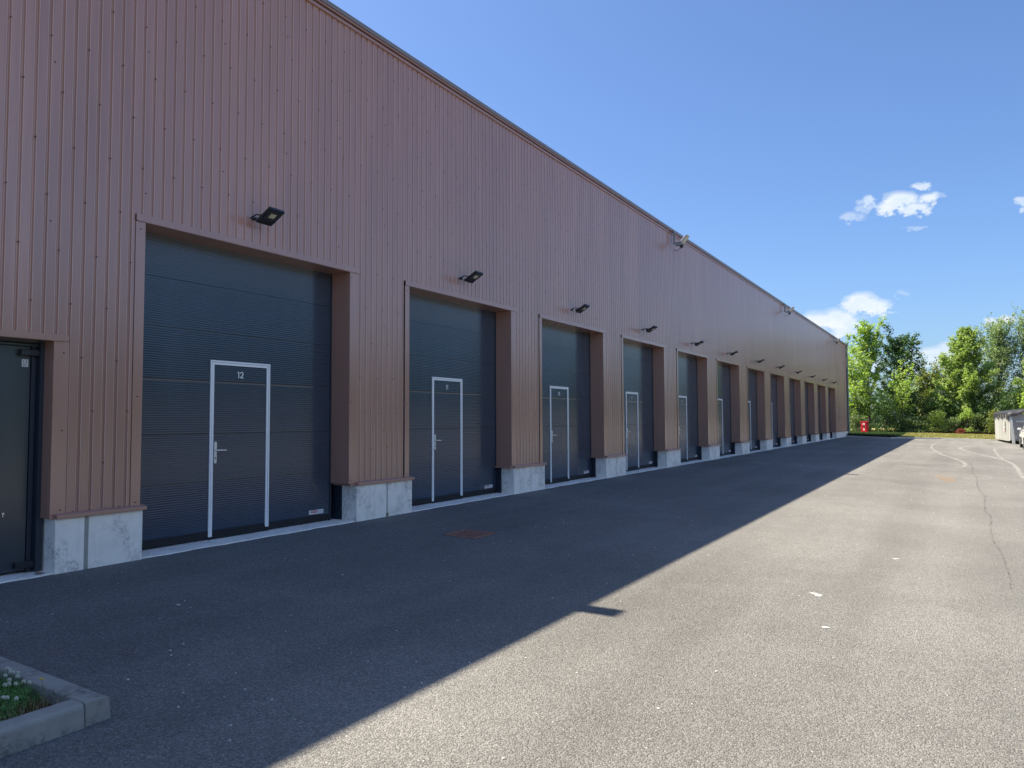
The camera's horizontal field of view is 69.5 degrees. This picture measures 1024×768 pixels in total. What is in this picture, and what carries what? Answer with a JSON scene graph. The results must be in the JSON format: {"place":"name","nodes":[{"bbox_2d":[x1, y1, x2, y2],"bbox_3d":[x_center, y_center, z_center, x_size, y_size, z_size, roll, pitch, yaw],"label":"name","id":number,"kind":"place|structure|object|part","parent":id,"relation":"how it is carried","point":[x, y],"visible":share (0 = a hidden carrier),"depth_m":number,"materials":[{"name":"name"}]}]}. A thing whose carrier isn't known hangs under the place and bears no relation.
{"place":"outdoors","nodes":[
{"label":"outdoors","id":0,"kind":"place"},
{"bbox_2d":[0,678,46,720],"bbox_3d":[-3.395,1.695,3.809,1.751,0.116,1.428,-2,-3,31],"label":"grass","id":1,"kind":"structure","parent":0,"point":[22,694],"depth_m":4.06,"materials":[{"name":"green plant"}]},
{"bbox_2d":[0,437,1023,767],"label":"asphalt yard","id":2,"kind":"structure","parent":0,"point":[876,547],"depth_m":5.70,"materials":[{"name":"grey asphalt"}]},
{"bbox_2d":[0,687,57,720],"bbox_3d":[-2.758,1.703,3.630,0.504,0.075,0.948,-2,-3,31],"label":"dry grass","id":3,"kind":"structure","parent":2,"relation":"on","point":[41,700],"depth_m":3.97,"materials":[{"name":"plant"}]},
{"bbox_2d":[0,670,43,721],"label":"clover leaves","id":4,"kind":"object","parent":3,"relation":"on","point":[4,708],"visible":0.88,"depth_m":4.02,"materials":[{"name":"green plant"}]},
{"bbox_2d":[0,699,83,757],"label":"kerbstone","id":5,"kind":"object","parent":2,"relation":"on","point":[31,729],"visible":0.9,"depth_m":3.69,"materials":[{"name":"concrete"}]},
{"bbox_2d":[0,656,109,726],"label":"kerbstone","id":6,"kind":"object","parent":2,"relation":"on","point":[95,704],"visible":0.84,"depth_m":4.05,"materials":[{"name":"concrete"}]},
{"bbox_2d":[443,529,495,538],"bbox_3d":[-0.574,2.042,10.003,0.510,0.044,0.530,-2,-3,31],"label":"drain grate","id":7,"kind":"object","parent":2,"relation":"on","point":[470,534],"visible":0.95,"depth_m":9.98,"materials":[{"name":"black metal"}]},
{"bbox_2d":[7,463,1016,758],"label":"stone chips","id":8,"kind":"object","parent":2,"relation":"on","point":[525,657],"visible":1,"depth_m":5.55,"materials":[{"name":"grey stone"}]},
{"bbox_2d":[812,558,896,627],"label":"litter","id":9,"kind":"object","parent":2,"relation":"on","point":[821,595],"visible":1,"depth_m":6.93,"materials":[{"name":"white paper"}]},
{"bbox_2d":[846,435,1001,440],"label":"lawn kerb","id":10,"kind":"structure","parent":2,"relation":"on","point":[924,438],"depth_m":56.11,"materials":[{"name":"concrete"}]},
{"bbox_2d":[993,409,1023,443],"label":"waste container","id":11,"kind":"object","parent":2,"relation":"on","point":[1008,423],"visible":0.99,"depth_m":48.59,"materials":[{"name":"white metal"}]},
{"bbox_2d":[1017,426,1023,448],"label":"parked car","id":12,"kind":"object","parent":2,"relation":"on","point":[1022,438],"visible":1,"depth_m":42.28,"materials":[{"name":"white paint"}]},
{"bbox_2d":[329,0,1023,416],"label":"sky","id":13,"kind":"structure","parent":0,"point":[853,161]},
{"bbox_2d":[848,431,907,435],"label":"shaded grass","id":14,"kind":"structure","parent":0,"point":[887,433],"depth_m":60.94,"materials":[{"name":"green plant"}]},
{"bbox_2d":[850,428,999,439],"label":"lawn","id":15,"kind":"structure","parent":0,"point":[881,436],"depth_m":58.95,"materials":[{"name":"green plant"}]},
{"bbox_2d":[849,400,869,429],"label":"shrub","id":16,"kind":"object","parent":15,"relation":"on","point":[861,405],"visible":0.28,"depth_m":70.36,"materials":[{"name":"green plant"}]},
{"bbox_2d":[849,413,871,430],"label":"shrub","id":17,"kind":"object","parent":15,"relation":"on","point":[856,418],"visible":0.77,"depth_m":68.20,"materials":[{"name":"green plant"}]},
{"bbox_2d":[844,340,878,423],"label":"branching tree","id":18,"kind":"object","parent":15,"relation":"on","point":[860,375],"visible":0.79,"depth_m":69.98,"materials":[{"name":"green plant"}]},
{"bbox_2d":[860,421,868,431],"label":"fire hydrant cabinet","id":19,"kind":"object","parent":15,"relation":"on","point":[864,426],"visible":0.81,"depth_m":65.31,"materials":[{"name":"red metal"}]},
{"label":"cabinet door","id":20,"kind":"part","parent":19,"relation":"part of","materials":[{"name":"red"}]},
{"bbox_2d":[843,316,887,427],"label":"columnar tree","id":21,"kind":"object","parent":15,"relation":"on","point":[873,345],"visible":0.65,"depth_m":72.18,"materials":[{"name":"green plant"}]},
{"bbox_2d":[869,393,907,431],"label":"shrub","id":22,"kind":"object","parent":15,"relation":"on","point":[886,411],"visible":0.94,"depth_m":68.00,"materials":[{"name":"green plant"}]},
{"bbox_2d":[873,323,932,420],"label":"broadleaf tree","id":23,"kind":"object","parent":15,"relation":"on","point":[897,348],"visible":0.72,"depth_m":73.31,"materials":[{"name":"green plant"}]},
{"bbox_2d":[887,360,919,425],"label":"young tree","id":24,"kind":"object","parent":15,"relation":"on","point":[903,385],"visible":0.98,"depth_m":68.56,"materials":[{"name":"green plant"}]},
{"bbox_2d":[899,415,927,432],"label":"shrub","id":25,"kind":"object","parent":15,"relation":"on","point":[913,422],"visible":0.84,"depth_m":67.62,"materials":[{"name":"green plant"}]},
{"bbox_2d":[896,391,935,431],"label":"shrub","id":26,"kind":"object","parent":15,"relation":"on","point":[912,397],"visible":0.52,"depth_m":70.39,"materials":[{"name":"green plant"}]},
{"bbox_2d":[908,352,951,421],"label":"broadleaf tree","id":27,"kind":"object","parent":15,"relation":"on","point":[925,378],"visible":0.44,"depth_m":76.13,"materials":[{"name":"green plant"}]},
{"bbox_2d":[871,412,991,429],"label":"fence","id":28,"kind":"object","parent":15,"relation":"on","point":[897,415],"visible":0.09,"depth_m":74.83,"materials":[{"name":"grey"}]},
{"bbox_2d":[921,410,949,432],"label":"shrub","id":29,"kind":"object","parent":15,"relation":"on","point":[937,423],"visible":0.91,"depth_m":67.61,"materials":[{"name":"green plant"}]},
{"bbox_2d":[920,392,964,430],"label":"shrub","id":30,"kind":"object","parent":15,"relation":"on","point":[938,405],"visible":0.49,"depth_m":69.67,"materials":[{"name":"green plant"}]},
{"bbox_2d":[943,415,969,432],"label":"shrub","id":31,"kind":"object","parent":15,"relation":"on","point":[954,423],"visible":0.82,"depth_m":66.98,"materials":[{"name":"green plant"}]},
{"bbox_2d":[955,428,965,433],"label":"shrub","id":32,"kind":"object","parent":15,"relation":"on","point":[963,431],"visible":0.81,"depth_m":65.62,"materials":[{"name":"red plant"}]},
{"bbox_2d":[957,406,974,433],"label":"shrub","id":33,"kind":"object","parent":15,"relation":"on","point":[969,414],"visible":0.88,"depth_m":66.49,"materials":[{"name":"green plant"}]},
{"bbox_2d":[927,326,1013,423],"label":"broadleaf tree","id":34,"kind":"object","parent":15,"relation":"on","point":[961,367],"visible":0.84,"depth_m":69.27,"materials":[{"name":"green plant"}]},
{"bbox_2d":[959,384,995,433],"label":"shrub","id":35,"kind":"object","parent":15,"relation":"on","point":[977,408],"visible":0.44,"depth_m":67.97,"materials":[{"name":"green plant"}]},
{"bbox_2d":[966,412,994,433],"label":"shrub","id":36,"kind":"object","parent":15,"relation":"on","point":[978,419],"visible":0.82,"depth_m":66.25,"materials":[{"name":"green plant"}]},
{"bbox_2d":[976,409,998,433],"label":"shrub","id":37,"kind":"object","parent":15,"relation":"on","point":[988,429],"visible":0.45,"depth_m":65.52,"materials":[{"name":"green plant"}]},
{"bbox_2d":[973,312,1021,410],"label":"poplar tree","id":38,"kind":"object","parent":15,"relation":"on","point":[1000,351],"visible":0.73,"depth_m":73.83,"materials":[{"name":"green plant"}]},
{"bbox_2d":[993,385,1023,413],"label":"shrub","id":39,"kind":"object","parent":15,"relation":"on","point":[1013,399],"visible":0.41,"depth_m":65.96,"materials":[{"name":"green plant"}]},
{"bbox_2d":[1004,302,1023,387],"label":"poplar tree","id":40,"kind":"object","parent":15,"relation":"on","point":[1019,328],"visible":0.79,"depth_m":73.47,"materials":[{"name":"green plant"}]},
{"bbox_2d":[1010,353,1023,409],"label":"broadleaf tree","id":41,"kind":"object","parent":15,"relation":"on","point":[1016,382],"visible":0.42,"depth_m":66.06,"materials":[{"name":"green plant"}]},
{"bbox_2d":[899,432,998,439],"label":"lawn grass","id":42,"kind":"structure","parent":0,"point":[949,435],"depth_m":60.14,"materials":[{"name":"green plant"}]},
{"bbox_2d":[1017,388,1023,413],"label":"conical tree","id":43,"kind":"object","parent":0,"point":[1021,404],"visible":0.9,"depth_m":61.77,"materials":[{"name":"green plant"}]},
{"bbox_3d":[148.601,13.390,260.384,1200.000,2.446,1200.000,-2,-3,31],"label":"ground","id":44,"kind":"structure","parent":0,"visible":0},
{"bbox_2d":[0,0,849,583],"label":"warehouse","id":45,"kind":"structure","parent":44,"relation":"on","point":[194,354],"depth_m":10.52,"materials":[{"name":"brown metal"}]},
{"bbox_2d":[0,338,44,573],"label":"steel door","id":46,"kind":"structure","parent":45,"relation":"in","point":[21,366],"depth_m":7.29,"materials":[{"name":"grey paint"}]},
{"bbox_2d":[140,232,331,549],"bbox_3d":[-3.550,0.096,9.702,0.102,3.745,3.280,-2,-3,31],"label":"sectional door","id":47,"kind":"structure","parent":45,"relation":"in","point":[236,429],"depth_m":9.57,"materials":[{"name":"paint"}]},
{"bbox_2d":[250,206,284,225],"bbox_3d":[-3.134,-2.132,9.436,0.399,0.169,0.235,-2,-3,31],"label":"floodlight","id":48,"kind":"object","parent":45,"relation":"attached to","point":[269,216],"visible":1,"depth_m":9.37,"materials":[{"name":"black metal"}]},
{"bbox_2d":[409,293,496,505],"bbox_3d":[-1.160,0.273,13.651,0.102,3.745,3.280,-2,-3,31],"label":"sectional door","id":49,"kind":"structure","parent":45,"relation":"in","point":[452,346],"depth_m":13.71,"materials":[{"name":"paint"}]},
{"bbox_2d":[459,271,482,282],"bbox_3d":[-0.743,-1.931,13.384,0.399,0.170,0.235,-4,-4,31],"label":"floodlight","id":50,"kind":"object","parent":45,"relation":"attached to","point":[474,276],"visible":1,"depth_m":13.32,"materials":[{"name":"black metal"}]},
{"bbox_2d":[542,323,591,483],"bbox_3d":[1.179,0.446,17.515,0.102,3.745,3.280,-2,-3,31],"label":"sectional door","id":51,"kind":"structure","parent":45,"relation":"in","point":[566,383],"depth_m":17.72,"materials":[{"name":"paint"}]},
{"bbox_2d":[571,304,589,312],"bbox_3d":[1.595,-1.753,17.248,0.399,0.169,0.235,-5,-5,31],"label":"floodlight","id":52,"kind":"object","parent":45,"relation":"attached to","point":[581,309],"visible":1,"depth_m":17.19,"materials":[{"name":"black metal"}]},
{"bbox_2d":[623,342,653,470],"bbox_3d":[3.528,0.620,21.397,0.102,3.745,3.280,-2,-3,31],"label":"sectional door","id":53,"kind":"structure","parent":45,"relation":"in","point":[637,359],"depth_m":21.74,"materials":[{"name":"paint"}]},
{"bbox_2d":[642,325,657,332],"bbox_3d":[3.945,-1.566,21.129,0.399,0.169,0.235,-3,-4,31],"label":"floodlight","id":54,"kind":"object","parent":45,"relation":"attached to","point":[652,328],"visible":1,"depth_m":21.06,"materials":[{"name":"black metal"}]},
{"bbox_2d":[673,230,689,250],"bbox_3d":[5.353,-4.579,23.413,0.516,0.672,0.240,-2,-3,31],"label":"eaves floodlight","id":55,"kind":"object","parent":45,"relation":"attached to","point":[684,239],"visible":1,"depth_m":23.36,"materials":[{"name":"white metal"}]},
{"bbox_2d":[678,354,698,462],"bbox_3d":[5.877,0.794,25.278,0.102,3.745,3.280,-2,-3,31],"label":"sectional door","id":56,"kind":"structure","parent":45,"relation":"in","point":[687,366],"depth_m":25.74,"materials":[{"name":"paint"}]},
{"bbox_2d":[691,341,703,345],"bbox_3d":[6.293,-1.375,25.009,0.399,0.169,0.235,0,-2,31],"label":"floodlight","id":57,"kind":"object","parent":45,"relation":"attached to","point":[698,343],"visible":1,"depth_m":24.93,"materials":[{"name":"black metal"}]},
{"bbox_2d":[717,363,731,455],"bbox_3d":[8.203,0.968,29.161,0.060,3.745,3.280,-2,-3,31],"label":"sectional door","id":58,"kind":"structure","parent":45,"relation":"in","point":[723,371],"depth_m":29.72,"materials":[{"name":"paint"}]},
{"bbox_2d":[747,370,757,450],"bbox_3d":[10.604,1.146,33.128,0.060,3.745,3.280,-2,-3,31],"label":"sectional door","id":59,"kind":"structure","parent":45,"relation":"in","point":[752,384],"depth_m":33.81,"materials":[{"name":"paint"}]},
{"bbox_2d":[770,375,777,446],"bbox_3d":[12.945,1.320,37.002,0.054,3.745,3.280,-2,-3,31],"label":"sectional door","id":60,"kind":"structure","parent":45,"relation":"in","point":[774,417],"depth_m":37.81,"materials":[{"name":"paint"}]},
{"bbox_2d":[784,303,794,315],"bbox_3d":[14.408,-3.878,38.372,0.516,0.672,0.240,-2,-3,31],"label":"eaves floodlight","id":61,"kind":"object","parent":45,"relation":"attached to","point":[790,310],"visible":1,"depth_m":38.31,"materials":[{"name":"white metal"}]},
{"bbox_2d":[789,380,794,443],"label":"sectional door","id":62,"kind":"structure","parent":45,"relation":"in","point":[791,383],"depth_m":41.84,"materials":[{"name":"paint"}]},
{"bbox_2d":[805,383,808,441],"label":"sectional door","id":63,"kind":"structure","parent":45,"relation":"in","point":[806,385],"depth_m":45.88,"materials":[{"name":"paint"}]},
{"bbox_2d":[818,386,820,439],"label":"sectional door","id":64,"kind":"structure","parent":45,"relation":"in","point":[818,386],"depth_m":49.95,"materials":[{"name":"paint"}]},
{"bbox_2d":[828,389,830,437],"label":"sectional door","id":65,"kind":"structure","parent":45,"relation":"in","point":[828,389],"depth_m":53.97,"materials":[{"name":"paint"}]},
{"bbox_2d":[849,374,1020,428],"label":"woodland","id":66,"kind":"object","parent":44,"relation":"on","point":[905,410],"visible":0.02,"depth_m":87.33,"materials":[{"name":"green plant"}]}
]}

